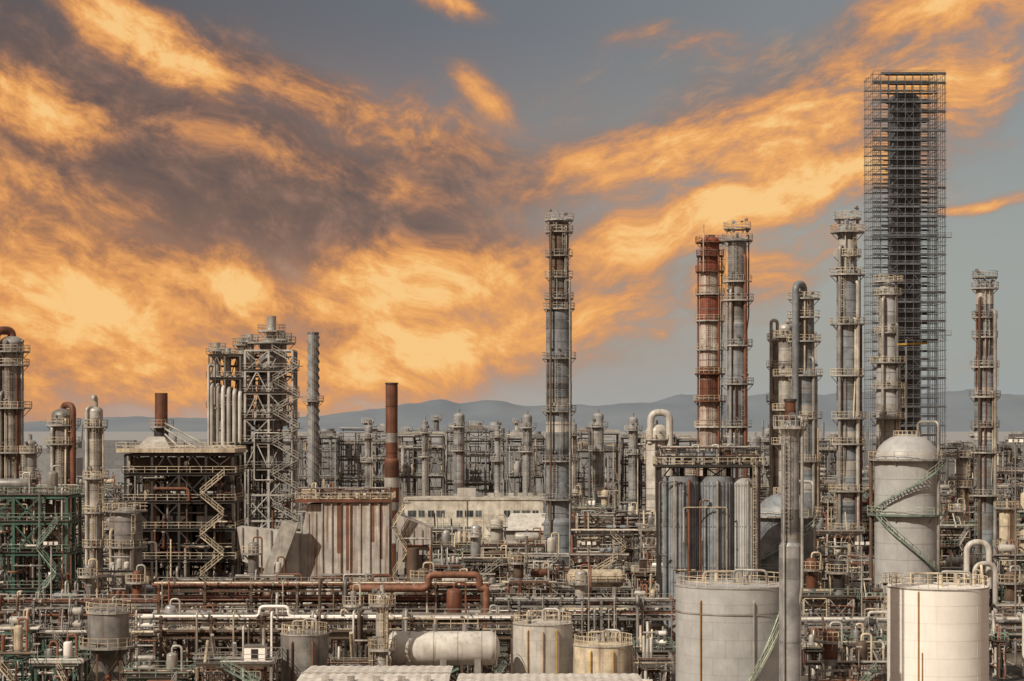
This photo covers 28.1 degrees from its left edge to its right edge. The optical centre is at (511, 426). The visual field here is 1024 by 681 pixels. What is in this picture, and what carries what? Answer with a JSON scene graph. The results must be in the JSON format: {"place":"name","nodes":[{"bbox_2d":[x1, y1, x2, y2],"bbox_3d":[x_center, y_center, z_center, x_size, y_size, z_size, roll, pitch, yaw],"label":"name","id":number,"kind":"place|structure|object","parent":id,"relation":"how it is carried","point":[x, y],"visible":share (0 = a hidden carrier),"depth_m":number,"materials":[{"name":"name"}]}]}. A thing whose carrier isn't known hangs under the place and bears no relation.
{"place":"outdoors","nodes":[
{"label":"outdoors","id":0,"kind":"place"},
{"bbox_2d":[298,429,340,514],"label":"air cooler bank","id":1,"kind":"structure","parent":0,"point":[326,434],"depth_m":615.29,"materials":[{"name":"metal"}]},
{"bbox_2d":[338,418,385,496],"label":"air cooler bank","id":2,"kind":"structure","parent":0,"point":[360,474],"depth_m":623.56,"materials":[{"name":"grey metal"}]},
{"bbox_2d":[398,415,445,513],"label":"air cooler bank","id":3,"kind":"structure","parent":0,"point":[407,472],"depth_m":613.39,"materials":[{"name":"grey metal"}]},
{"bbox_2d":[403,488,543,556],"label":"office building","id":4,"kind":"structure","parent":0,"point":[466,508],"depth_m":531.00,"materials":[{"name":"beige concrete"}]},
{"bbox_2d":[445,421,506,495],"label":"air cooler bank","id":5,"kind":"structure","parent":0,"point":[478,428],"depth_m":634.09,"materials":[{"name":"grey metal"}]},
{"bbox_2d":[0,0,1023,421],"label":"sky","id":6,"kind":"structure","parent":0,"point":[380,178],"materials":[{"name":"orange"}]},
{"bbox_2d":[6,432,1023,680],"bbox_3d":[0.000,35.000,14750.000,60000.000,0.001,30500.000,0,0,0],"label":"ground","id":7,"kind":"structure","parent":0,"point":[42,438],"depth_m":1066.04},
{"bbox_2d":[0,326,31,597],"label":"distillation column","id":8,"kind":"structure","parent":7,"relation":"on","point":[12,370],"depth_m":417.68,"materials":[{"name":"grey metal"}]},
{"bbox_2d":[0,617,36,680],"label":"pump station","id":9,"kind":"object","parent":7,"relation":"on","point":[17,639],"visible":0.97,"depth_m":257.56,"materials":[{"name":"green paint"}]},
{"bbox_2d":[0,608,45,680],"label":"process unit","id":10,"kind":"object","parent":7,"relation":"on","point":[11,621],"visible":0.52,"depth_m":278.90,"materials":[{"name":"green paint"}]},
{"bbox_2d":[19,435,41,582],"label":"stripper column","id":11,"kind":"structure","parent":7,"relation":"on","point":[31,448],"depth_m":408.94,"materials":[{"name":"grey metal"}]},
{"bbox_2d":[0,465,83,643],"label":"green steel structure","id":12,"kind":"object","parent":7,"relation":"on","point":[62,519],"visible":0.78,"depth_m":326.49,"materials":[{"name":"paint"}]},
{"bbox_2d":[29,634,90,680],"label":"compressor unit","id":13,"kind":"object","parent":7,"relation":"on","point":[66,662],"visible":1,"depth_m":255.96,"materials":[{"name":"green paint"}]},
{"bbox_2d":[44,402,81,582],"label":"distillation column","id":14,"kind":"structure","parent":7,"relation":"on","point":[63,443],"depth_m":387.83,"materials":[{"name":"grey metal"}]},
{"bbox_2d":[37,606,90,680],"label":"pump station","id":15,"kind":"object","parent":7,"relation":"on","point":[60,636],"visible":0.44,"depth_m":281.06,"materials":[{"name":"green paint"}]},
{"bbox_2d":[49,558,107,650],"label":"compressor unit","id":16,"kind":"object","parent":7,"relation":"on","point":[88,577],"visible":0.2,"depth_m":318.81,"materials":[{"name":"metal"}]},
{"bbox_2d":[37,472,127,544],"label":"compressor unit","id":17,"kind":"object","parent":7,"relation":"on","point":[110,494],"visible":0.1,"depth_m":586.02,"materials":[{"name":"grey metal"}]},
{"bbox_2d":[0,593,184,665],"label":"pipe rack","id":18,"kind":"object","parent":7,"relation":"on","point":[41,604],"visible":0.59,"depth_m":299.82,"materials":[{"name":"grey metal"}]},
{"bbox_2d":[82,395,108,583],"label":"absorber column","id":19,"kind":"structure","parent":7,"relation":"on","point":[94,477],"depth_m":378.73,"materials":[{"name":"metal"}]},
{"bbox_2d":[76,549,135,610],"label":"pump station","id":20,"kind":"object","parent":7,"relation":"on","point":[108,574],"visible":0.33,"depth_m":348.17,"materials":[{"name":"metal"}]},
{"bbox_2d":[79,599,137,680],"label":"hopper silo","id":21,"kind":"object","parent":7,"relation":"on","point":[108,644],"visible":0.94,"depth_m":267.88,"materials":[{"name":"grey metal"}]},
{"bbox_2d":[105,501,147,597],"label":"absorber column","id":22,"kind":"structure","parent":7,"relation":"on","point":[125,538],"depth_m":357.37,"materials":[{"name":"grey metal"}]},
{"bbox_2d":[106,564,153,653],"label":"heat exchanger structure","id":23,"kind":"object","parent":7,"relation":"on","point":[136,582],"visible":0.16,"depth_m":316.40,"materials":[{"name":"metal"}]},
{"bbox_2d":[120,645,195,680],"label":"heat exchanger structure","id":24,"kind":"object","parent":7,"relation":"on","point":[171,671],"visible":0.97,"depth_m":254.40,"materials":[{"name":"green paint"}]},
{"bbox_2d":[127,598,189,667],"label":"process unit","id":25,"kind":"object","parent":7,"relation":"on","point":[143,630],"visible":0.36,"depth_m":281.23,"materials":[{"name":"grey metal"}]},
{"bbox_2d":[116,393,245,610],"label":"furnace structure","id":26,"kind":"object","parent":7,"relation":"on","point":[182,526],"visible":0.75,"depth_m":380.00,"materials":[{"name":"metal"}]},
{"bbox_2d":[180,599,256,680],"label":"pump station","id":27,"kind":"object","parent":7,"relation":"on","point":[189,651],"visible":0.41,"depth_m":278.36,"materials":[{"name":"grey metal"}]},
{"bbox_2d":[192,628,281,680],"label":"pump station","id":28,"kind":"object","parent":7,"relation":"on","point":[255,655],"visible":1,"depth_m":254.84,"materials":[{"name":"metal"}]},
{"bbox_2d":[206,316,302,594],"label":"reactor structure","id":29,"kind":"object","parent":7,"relation":"on","point":[231,418],"visible":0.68,"depth_m":416.89,"materials":[{"name":"metal"}]},
{"bbox_2d":[235,536,293,627],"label":"process unit","id":30,"kind":"object","parent":7,"relation":"on","point":[253,553],"visible":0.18,"depth_m":347.08,"materials":[{"name":"grey metal"}]},
{"bbox_2d":[280,617,328,680],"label":"storage tank","id":31,"kind":"object","parent":7,"relation":"on","point":[305,647],"visible":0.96,"depth_m":259.54,"materials":[{"name":"metal"}]},
{"bbox_2d":[302,328,323,503],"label":"straked chimney","id":32,"kind":"object","parent":7,"relation":"on","point":[313,402],"visible":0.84,"depth_m":518.81,"materials":[{"name":"grey metal"}]},
{"bbox_2d":[235,482,432,608],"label":"concrete regenerator block","id":33,"kind":"structure","parent":7,"relation":"on","point":[342,534],"depth_m":361.00,"materials":[{"name":"concrete"}]},
{"bbox_2d":[329,584,367,658],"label":"process unit","id":34,"kind":"object","parent":7,"relation":"on","point":[352,606],"visible":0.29,"depth_m":279.76,"materials":[{"name":"metal"}]},
{"bbox_2d":[327,632,374,665],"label":"piping structure","id":35,"kind":"object","parent":7,"relation":"on","point":[352,661],"visible":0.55,"depth_m":259.10,"materials":[{"name":"green paint"}]},
{"bbox_2d":[152,573,581,671],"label":"pipe rack","id":36,"kind":"object","parent":7,"relation":"on","point":[281,588],"visible":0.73,"depth_m":293.47,"materials":[{"name":"brown metal"}]},
{"bbox_2d":[297,665,452,680],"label":"corrugated roof shed","id":37,"kind":"structure","parent":7,"relation":"on","point":[377,673],"depth_m":232.84,"materials":[{"name":"beige paint"}]},
{"bbox_2d":[368,585,395,665],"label":"stripper column","id":38,"kind":"structure","parent":7,"relation":"on","point":[381,650],"depth_m":257.22,"materials":[{"name":"metal"}]},
{"bbox_2d":[154,605,622,680],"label":"pipe rack","id":39,"kind":"object","parent":7,"relation":"on","point":[359,628],"visible":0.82,"depth_m":274.37,"materials":[{"name":"grey metal"}]},
{"bbox_2d":[384,383,398,579],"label":"rusted chimney","id":40,"kind":"object","parent":7,"relation":"on","point":[391,469],"visible":0.62,"depth_m":398.90,"materials":[{"name":"metal"}]},
{"bbox_2d":[350,571,489,672],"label":"rust expansion loop","id":41,"kind":"object","parent":7,"relation":"on","point":[480,586],"visible":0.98,"depth_m":290.59,"materials":[{"name":"orange metal"}]},
{"bbox_2d":[399,581,478,680],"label":"piping structure","id":42,"kind":"object","parent":7,"relation":"on","point":[454,600],"visible":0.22,"depth_m":279.31,"materials":[{"name":"green paint"}]},
{"bbox_2d":[389,617,499,673],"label":"horizontal storage drum","id":43,"kind":"object","parent":7,"relation":"on","point":[464,646],"visible":0.86,"depth_m":260.16,"materials":[{"name":"grey paint"}]},
{"bbox_2d":[433,526,470,562],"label":"process unit","id":44,"kind":"object","parent":7,"relation":"on","point":[446,543],"visible":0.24,"depth_m":445.46,"materials":[{"name":"grey metal"}]},
{"bbox_2d":[449,409,468,495],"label":"knockout drum","id":45,"kind":"object","parent":7,"relation":"on","point":[459,446],"visible":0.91,"depth_m":598.54,"materials":[{"name":"grey metal"}]},
{"bbox_2d":[459,520,512,609],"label":"pump station","id":46,"kind":"object","parent":7,"relation":"on","point":[475,554],"visible":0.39,"depth_m":391.44,"materials":[{"name":"grey metal"}]},
{"bbox_2d":[480,604,510,673],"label":"compressor unit","id":47,"kind":"object","parent":7,"relation":"on","point":[492,668],"visible":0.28,"depth_m":278.34,"materials":[{"name":"grey metal"}]},
{"bbox_2d":[479,514,546,587],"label":"process unit","id":48,"kind":"object","parent":7,"relation":"on","point":[496,527],"visible":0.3,"depth_m":444.52,"materials":[{"name":"grey metal"}]},
{"bbox_2d":[24,421,1022,494],"bbox_3d":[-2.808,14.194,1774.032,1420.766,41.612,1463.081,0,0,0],"label":"distant industrial town","id":49,"kind":"object","parent":7,"relation":"on","point":[113,461],"visible":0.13,"depth_m":1280.50},
{"bbox_2d":[518,411,535,495],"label":"knockout drum","id":50,"kind":"object","parent":7,"relation":"on","point":[526,445],"visible":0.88,"depth_m":598.75,"materials":[{"name":"grey metal"}]},
{"bbox_2d":[502,547,555,622],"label":"piping structure","id":51,"kind":"object","parent":7,"relation":"on","point":[539,575],"visible":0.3,"depth_m":348.04,"materials":[{"name":"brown metal"}]},
{"bbox_2d":[511,532,568,609],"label":"piping structure","id":52,"kind":"object","parent":7,"relation":"on","point":[551,546],"visible":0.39,"depth_m":392.16,"materials":[{"name":"metal"}]},
{"bbox_2d":[512,608,572,673],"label":"storage tank","id":53,"kind":"object","parent":7,"relation":"on","point":[542,644],"visible":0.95,"depth_m":264.82,"materials":[{"name":"metal"}]},
{"bbox_2d":[457,673,642,680],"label":"corrugated roof shed","id":54,"kind":"structure","parent":7,"relation":"on","point":[549,677],"depth_m":233.10,"materials":[{"name":"beige paint"}]},
{"bbox_2d":[540,208,577,576],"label":"tall distillation column","id":55,"kind":"structure","parent":7,"relation":"on","point":[559,499],"depth_m":447.43,"materials":[{"name":"grey metal"}]},
{"bbox_2d":[476,593,675,656],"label":"pipe rack","id":56,"kind":"object","parent":7,"relation":"on","point":[601,602],"visible":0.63,"depth_m":310.30,"materials":[{"name":"grey metal"}]},
{"bbox_2d":[554,579,633,632],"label":"compressor unit","id":57,"kind":"object","parent":7,"relation":"on","point":[602,589],"visible":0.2,"depth_m":346.94,"materials":[{"name":"metal"}]},
{"bbox_2d":[572,485,615,546],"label":"compressor unit","id":58,"kind":"object","parent":7,"relation":"on","point":[604,493],"visible":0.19,"depth_m":587.17,"materials":[{"name":"grey metal"}]},
{"bbox_2d":[562,564,628,642],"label":"heat exchanger structure","id":59,"kind":"object","parent":7,"relation":"on","point":[581,580],"visible":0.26,"depth_m":319.68,"materials":[{"name":"metal"}]},
{"bbox_2d":[565,569,626,630],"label":"horizontal drum","id":60,"kind":"object","parent":7,"relation":"on","point":[613,578],"visible":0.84,"depth_m":336.70,"materials":[{"name":"beige paint"}]},
{"bbox_2d":[566,535,628,596],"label":"pump station","id":61,"kind":"object","parent":7,"relation":"on","point":[597,562],"visible":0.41,"depth_m":393.21,"materials":[{"name":"grey metal"}]},
{"bbox_2d":[588,409,607,512],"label":"knockout drum","id":62,"kind":"object","parent":7,"relation":"on","point":[598,444],"visible":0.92,"depth_m":598.50,"materials":[{"name":"grey metal"}]},
{"bbox_2d":[542,510,655,564],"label":"pipe rack","id":63,"kind":"object","parent":7,"relation":"on","point":[597,519],"visible":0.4,"depth_m":467.59,"materials":[{"name":"grey metal"}]},
{"bbox_2d":[573,629,633,673],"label":"storage tank","id":64,"kind":"object","parent":7,"relation":"on","point":[606,654],"visible":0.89,"depth_m":259.13,"materials":[{"name":"metal"}]},
{"bbox_2d":[571,516,637,584],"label":"process unit","id":65,"kind":"object","parent":7,"relation":"on","point":[620,534],"visible":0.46,"depth_m":440.33,"materials":[{"name":"metal"}]},
{"bbox_2d":[624,413,641,522],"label":"column","id":66,"kind":"structure","parent":7,"relation":"on","point":[632,449],"depth_m":588.77,"materials":[{"name":"grey metal"}]},
{"bbox_2d":[635,510,655,564],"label":"process unit","id":67,"kind":"object","parent":7,"relation":"on","point":[648,526],"visible":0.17,"depth_m":441.62,"materials":[{"name":"metal"}]},
{"bbox_2d":[626,574,667,654],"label":"process unit","id":68,"kind":"object","parent":7,"relation":"on","point":[656,624],"visible":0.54,"depth_m":315.85,"materials":[{"name":"grey metal"}]},
{"bbox_2d":[619,430,677,522],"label":"air cooler bank","id":69,"kind":"structure","parent":7,"relation":"on","point":[622,463],"depth_m":631.18,"materials":[{"name":"metal"}]},
{"bbox_2d":[632,621,675,680],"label":"compressor unit","id":70,"kind":"object","parent":7,"relation":"on","point":[662,649],"visible":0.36,"depth_m":280.37,"materials":[{"name":"grey metal"}]},
{"bbox_2d":[633,632,675,680],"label":"heat exchanger structure","id":71,"kind":"object","parent":7,"relation":"on","point":[656,666],"visible":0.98,"depth_m":257.39,"materials":[{"name":"metal"}]},
{"bbox_2d":[642,409,672,553],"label":"overhead drum","id":72,"kind":"object","parent":7,"relation":"on","point":[656,434],"visible":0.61,"depth_m":557.30,"materials":[{"name":"grey paint"}]},
{"bbox_2d":[653,443,762,645],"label":"coke drum structure","id":73,"kind":"object","parent":7,"relation":"on","point":[704,522],"visible":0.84,"depth_m":325.76,"materials":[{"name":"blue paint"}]},
{"bbox_2d":[694,224,725,475],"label":"red and white stack","id":74,"kind":"object","parent":7,"relation":"on","point":[710,271],"visible":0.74,"depth_m":467.97,"materials":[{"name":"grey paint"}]},
{"bbox_2d":[675,568,778,680],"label":"storage tank","id":75,"kind":"object","parent":7,"relation":"on","point":[727,630],"visible":0.81,"depth_m":243.99,"materials":[{"name":"metal"}]},
{"bbox_2d":[721,218,753,477],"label":"distillation column","id":76,"kind":"structure","parent":7,"relation":"on","point":[737,380],"depth_m":437.86,"materials":[{"name":"metal"}]},
{"bbox_2d":[766,319,778,495],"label":"stripper column","id":77,"kind":"structure","parent":7,"relation":"on","point":[773,362],"depth_m":448.69,"materials":[{"name":"grey metal"}]},
{"bbox_2d":[771,319,791,492],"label":"absorber column","id":78,"kind":"structure","parent":7,"relation":"on","point":[785,348],"depth_m":428.65,"materials":[{"name":"metal"}]},
{"bbox_2d":[773,399,806,680],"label":"vent stack","id":79,"kind":"object","parent":7,"relation":"on","point":[791,567],"visible":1,"depth_m":230.99,"materials":[{"name":"metal"}]},
{"bbox_2d":[761,480,822,630],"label":"dome roof vessel","id":80,"kind":"object","parent":7,"relation":"on","point":[770,524],"visible":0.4,"depth_m":345.95,"materials":[{"name":"blue paint"}]},
{"bbox_2d":[785,281,823,551],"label":"distillation column","id":81,"kind":"structure","parent":7,"relation":"on","point":[803,380],"depth_m":421.29,"materials":[{"name":"metal"}]},
{"bbox_2d":[748,428,865,507],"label":"air cooler bank","id":82,"kind":"structure","parent":7,"relation":"on","point":[826,452],"depth_m":639.83,"materials":[{"name":"metal"}]},
{"bbox_2d":[801,617,843,679],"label":"pump station","id":83,"kind":"object","parent":7,"relation":"on","point":[811,647],"visible":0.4,"depth_m":282.62,"materials":[{"name":"metal"}]},
{"bbox_2d":[801,552,857,651],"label":"piping structure","id":84,"kind":"object","parent":7,"relation":"on","point":[811,591],"visible":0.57,"depth_m":314.45,"materials":[{"name":"metal"}]},
{"bbox_2d":[816,512,865,604],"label":"piping structure","id":85,"kind":"object","parent":7,"relation":"on","point":[846,540],"visible":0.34,"depth_m":392.24,"materials":[{"name":"metal"}]},
{"bbox_2d":[815,538,873,630],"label":"process unit","id":86,"kind":"object","parent":7,"relation":"on","point":[852,562],"visible":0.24,"depth_m":347.97,"materials":[{"name":"metal"}]},
{"bbox_2d":[805,621,886,680],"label":"compressor unit","id":87,"kind":"object","parent":7,"relation":"on","point":[830,640],"visible":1,"depth_m":256.01,"materials":[{"name":"grey metal"}]},
{"bbox_2d":[839,617,886,679],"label":"process unit","id":88,"kind":"object","parent":7,"relation":"on","point":[868,624],"visible":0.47,"depth_m":279.99,"materials":[{"name":"grey metal"}]},
{"bbox_2d":[852,578,887,655],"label":"process unit","id":89,"kind":"object","parent":7,"relation":"on","point":[878,595],"visible":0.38,"depth_m":314.81,"materials":[{"name":"grey metal"}]},
{"bbox_2d":[869,273,904,461],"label":"distillation column","id":90,"kind":"structure","parent":7,"relation":"on","point":[888,387],"depth_m":449.61,"materials":[{"name":"metal"}]},
{"bbox_2d":[867,420,947,630],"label":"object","id":91,"kind":"object","parent":7,"relation":"on","point":[905,512],"visible":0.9,"depth_m":330.56,"materials":[{"name":"grey paint"}]},
{"bbox_2d":[801,611,1023,675],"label":"pipe rack","id":92,"kind":"object","parent":7,"relation":"on","point":[850,621],"visible":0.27,"depth_m":288.00,"materials":[{"name":"grey metal"}]},
{"bbox_2d":[882,570,989,680],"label":"white storage tank","id":93,"kind":"object","parent":7,"relation":"on","point":[938,630],"visible":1,"depth_m":244.90,"materials":[{"name":"metal"}]},
{"bbox_2d":[940,498,975,581],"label":"heat exchanger structure","id":94,"kind":"object","parent":7,"relation":"on","point":[958,535],"visible":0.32,"depth_m":393.62,"materials":[{"name":"metal"}]},
{"bbox_2d":[949,442,974,547],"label":"stripper column","id":95,"kind":"structure","parent":7,"relation":"on","point":[962,462],"depth_m":438.75,"materials":[{"name":"grey metal"}]},
{"bbox_2d":[968,269,1003,589],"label":"distillation column","id":96,"kind":"structure","parent":7,"relation":"on","point":[985,366],"depth_m":437.71,"materials":[{"name":"metal"}]},
{"bbox_2d":[993,498,1019,568],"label":"stripper column","id":97,"kind":"structure","parent":7,"relation":"on","point":[1006,522],"depth_m":428.63,"materials":[{"name":"metal"}]},
{"bbox_2d":[991,565,1023,652],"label":"process unit","id":98,"kind":"object","parent":7,"relation":"on","point":[1008,583],"visible":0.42,"depth_m":318.45,"materials":[{"name":"grey metal"}]},
{"bbox_2d":[992,529,1023,602],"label":"heat exchanger structure","id":99,"kind":"object","parent":7,"relation":"on","point":[1006,547],"visible":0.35,"depth_m":392.19,"materials":[{"name":"metal"}]},
{"bbox_2d":[24,389,1023,431],"bbox_3d":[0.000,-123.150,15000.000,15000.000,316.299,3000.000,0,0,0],"label":"mountain range","id":100,"kind":"structure","parent":0,"point":[681,409],"depth_m":14177.30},
{"bbox_2d":[503,513,545,557],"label":"warehouse","id":101,"kind":"structure","parent":0,"point":[520,522],"depth_m":488.96,"materials":[{"name":"grey paint"}]},
{"bbox_2d":[506,418,545,512],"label":"air cooler bank","id":102,"kind":"structure","parent":0,"point":[515,434],"depth_m":619.00,"materials":[{"name":"metal"}]},
{"bbox_2d":[577,427,620,522],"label":"air cooler bank","id":103,"kind":"structure","parent":0,"point":[583,445],"depth_m":616.70,"materials":[{"name":"grey metal"}]},
{"bbox_2d":[863,72,951,500],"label":"scaffolded tower","id":104,"kind":"structure","parent":0,"point":[904,149],"depth_m":564.34,"materials":[{"name":"metal"}]},
{"bbox_2d":[825,586,1023,680],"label":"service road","id":105,"kind":"structure","parent":0,"point":[1013,672],"depth_m":289.88,"materials":[{"name":"asphalt"}]},
{"bbox_2d":[828,206,866,591],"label":"distillation column","id":106,"kind":"structure","parent":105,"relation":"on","point":[849,444],"depth_m":409.87,"materials":[{"name":"grey metal"}]},
{"bbox_2d":[989,610,1008,680],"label":"process unit","id":107,"kind":"object","parent":105,"relation":"on","point":[997,654],"visible":0.87,"depth_m":282.10,"materials":[{"name":"metal"}]},
{"bbox_2d":[941,429,1013,523],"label":"air cooler bank","id":108,"kind":"structure","parent":0,"point":[953,444],"depth_m":634.00,"materials":[{"name":"metal"}]},
{"bbox_2d":[964,539,997,616],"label":"pipe","id":109,"kind":"object","parent":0,"point":[991,567],"visible":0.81,"depth_m":329.52,"materials":[{"name":"metal"}]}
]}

